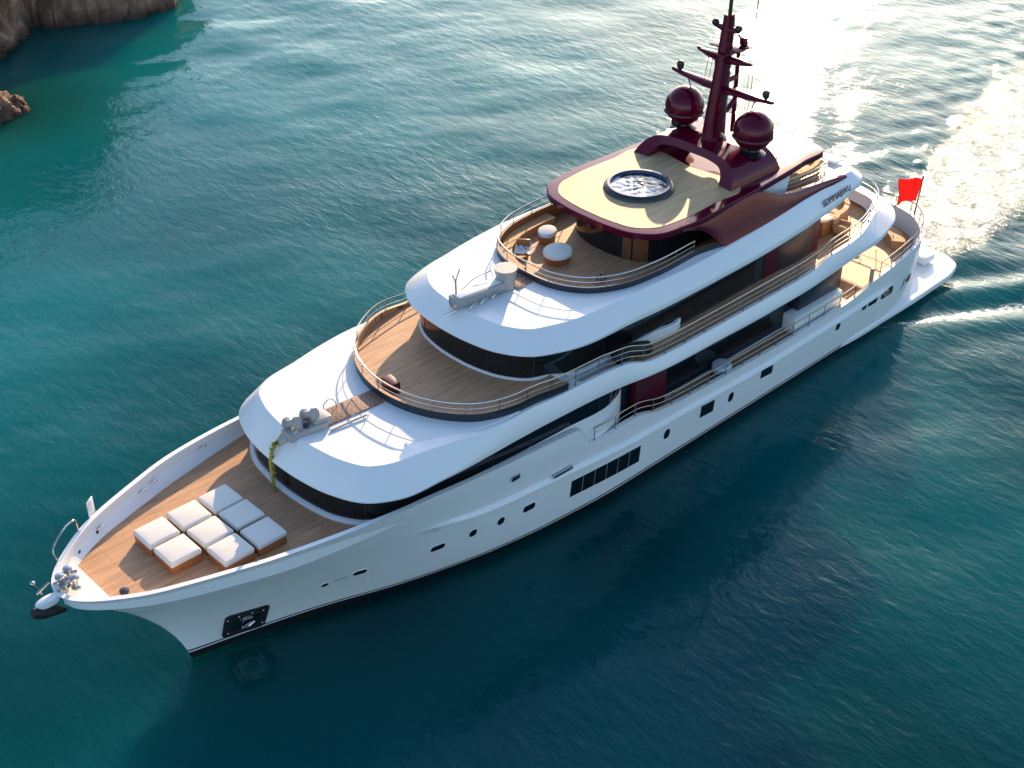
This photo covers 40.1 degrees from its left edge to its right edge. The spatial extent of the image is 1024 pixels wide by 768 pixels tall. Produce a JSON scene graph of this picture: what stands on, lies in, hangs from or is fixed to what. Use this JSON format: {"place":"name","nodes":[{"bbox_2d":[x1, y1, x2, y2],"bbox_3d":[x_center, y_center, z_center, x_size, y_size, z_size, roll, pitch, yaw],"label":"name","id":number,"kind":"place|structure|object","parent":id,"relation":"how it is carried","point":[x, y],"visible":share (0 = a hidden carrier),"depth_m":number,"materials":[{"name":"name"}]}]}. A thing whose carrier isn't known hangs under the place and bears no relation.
{"place":"outdoors","nodes":[
{"label":"outdoors","id":0,"kind":"place"},
{"bbox_2d":[0,0,177,57],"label":"cliff","id":1,"kind":"structure","parent":0,"point":[21,17],"depth_m":129.89,"materials":[{"name":"stone"}]},
{"bbox_2d":[0,0,1023,767],"bbox_3d":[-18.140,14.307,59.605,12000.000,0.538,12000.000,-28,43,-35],"label":"sea water","id":2,"kind":"structure","parent":0,"point":[214,214],"depth_m":79.94,"materials":[{"name":"teal liquid"}]},
{"bbox_2d":[0,90,16,125],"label":"rocky outcrop","id":3,"kind":"object","parent":2,"relation":"in","point":[8,110],"visible":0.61,"depth_m":112.29,"materials":[{"name":"stone"}]},
{"bbox_2d":[0,22,18,56],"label":"shore boulder","id":4,"kind":"object","parent":2,"relation":"in","point":[9,38],"visible":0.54,"depth_m":124.10,"materials":[{"name":"stone"}]},
{"bbox_2d":[10,94,26,106],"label":"shore boulder","id":5,"kind":"object","parent":2,"relation":"in","point":[17,100],"visible":0.36,"depth_m":114.01,"materials":[{"name":"stone"}]},
{"bbox_2d":[15,105,29,115],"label":"shore boulder","id":6,"kind":"object","parent":2,"relation":"in","point":[23,109],"visible":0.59,"depth_m":113.41,"materials":[{"name":"stone"}]},
{"bbox_2d":[29,0,955,657],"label":"motor yacht","id":7,"kind":"object","parent":2,"relation":"on","point":[477,398],"visible":0.99,"depth_m":67.02,"materials":[{"name":"white"}]},
{"bbox_2d":[133,517,179,556],"bbox_3d":[-14.961,6.418,59.152,1.502,0.695,1.442,-27,43,-34],"label":"sun pad","id":8,"kind":"object","parent":7,"relation":"on","point":[150,536],"visible":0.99,"depth_m":58.84,"materials":[{"name":"white fabric"}]},
{"bbox_2d":[154,534,201,574],"bbox_3d":[-13.856,7.049,58.215,1.502,0.695,1.442,-28,43,-34],"label":"sun pad","id":9,"kind":"object","parent":7,"relation":"on","point":[177,554],"visible":1,"depth_m":57.91,"materials":[{"name":"white fabric"}]},
{"bbox_2d":[166,500,211,536],"bbox_3d":[-13.828,5.791,60.198,1.502,0.695,1.442,-27,42,-34],"label":"sun pad","id":10,"kind":"object","parent":7,"relation":"on","point":[183,519],"visible":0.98,"depth_m":59.89,"materials":[{"name":"white fabric"}]},
{"bbox_2d":[187,516,233,555],"bbox_3d":[-12.737,6.399,59.297,1.502,0.695,1.442,-29,43,-36],"label":"sun pad","id":11,"kind":"object","parent":7,"relation":"on","point":[203,535],"visible":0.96,"depth_m":58.98,"materials":[{"name":"white fabric"}]},
{"bbox_2d":[198,484,242,518],"bbox_3d":[-12.697,5.179,61.220,1.502,0.695,1.442,-29,43,-35],"label":"sun pad","id":12,"kind":"object","parent":7,"relation":"on","point":[218,500],"visible":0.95,"depth_m":60.91,"materials":[{"name":"white fabric"}]},
{"bbox_2d":[206,533,254,570],"bbox_3d":[-11.688,7.028,58.361,1.502,0.695,1.442,-28,43,-35],"label":"sun pad","id":13,"kind":"object","parent":7,"relation":"on","point":[233,550],"visible":0.98,"depth_m":58.07,"materials":[{"name":"white fabric"}]},
{"bbox_2d":[219,499,264,536],"bbox_3d":[-11.604,5.772,60.343,1.502,0.695,1.442,-28,43,-35],"label":"sun pad","id":14,"kind":"object","parent":7,"relation":"on","point":[237,518],"visible":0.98,"depth_m":60.03,"materials":[{"name":"white fabric"}]},
{"bbox_2d":[240,517,286,556],"bbox_3d":[-10.501,6.433,59.359,1.502,0.695,1.442,-28,43,-35],"label":"sun pad","id":15,"kind":"object","parent":7,"relation":"on","point":[263,536],"visible":0.99,"depth_m":59.04,"materials":[{"name":"white fabric"}]},
{"bbox_2d":[268,433,281,491],"bbox_3d":[-10.365,3.464,62.108,0.429,2.789,1.020,26,42,33],"label":"rope garland","id":16,"kind":"object","parent":7,"relation":"hanging from","point":[271,454],"visible":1,"depth_m":61.73},
{"bbox_2d":[514,239,530,258],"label":"deck chair","id":17,"kind":"object","parent":7,"relation":"on","point":[522,247],"visible":0.99,"depth_m":70.76,"materials":[{"name":"white fabric"}]},
{"bbox_2d":[538,225,556,245],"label":"side stool","id":18,"kind":"object","parent":7,"relation":"on","point":[547,234],"visible":1,"depth_m":71.69,"materials":[{"name":"white fabric"}]},
{"bbox_2d":[543,242,572,266],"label":"pouf","id":19,"kind":"object","parent":7,"relation":"on","point":[557,254],"visible":1,"depth_m":69.94,"materials":[{"name":"white fabric"}]},
{"bbox_2d":[622,237,631,258],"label":"sliding door","id":20,"kind":"structure","parent":7,"relation":"in","point":[626,244],"depth_m":70.22,"materials":[{"name":"brown wood"}]},
{"bbox_2d":[611,340,652,364],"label":"curved deck railing","id":21,"kind":"object","parent":7,"relation":"on","point":[634,349],"visible":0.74,"depth_m":68.06,"materials":[{"name":"silver metal"}]},
{"bbox_2d":[632,239,648,261],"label":"sliding door","id":22,"kind":"structure","parent":7,"relation":"in","point":[640,247],"depth_m":70.00,"materials":[{"name":"brown wood"}]},
{"bbox_2d":[711,358,731,376],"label":"deck pouf","id":23,"kind":"object","parent":7,"relation":"on","point":[717,362],"visible":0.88,"depth_m":75.37,"materials":[{"name":"grey paint"}]},
{"bbox_2d":[832,215,850,234],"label":"chair","id":24,"kind":"object","parent":7,"relation":"on","point":[839,225],"visible":0.94,"depth_m":79.76,"materials":[{"name":"brown wood"}]},
{"bbox_2d":[896,176,924,214],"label":"flag","id":25,"kind":"object","parent":7,"relation":"attached to","point":[909,189],"visible":1,"depth_m":86.95,"materials":[{"name":"red fabric"}]},
{"bbox_2d":[594,274,608,285],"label":"serving tray","id":26,"kind":"object","parent":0,"point":[598,281],"visible":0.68,"depth_m":67.44,"materials":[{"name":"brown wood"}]}
]}

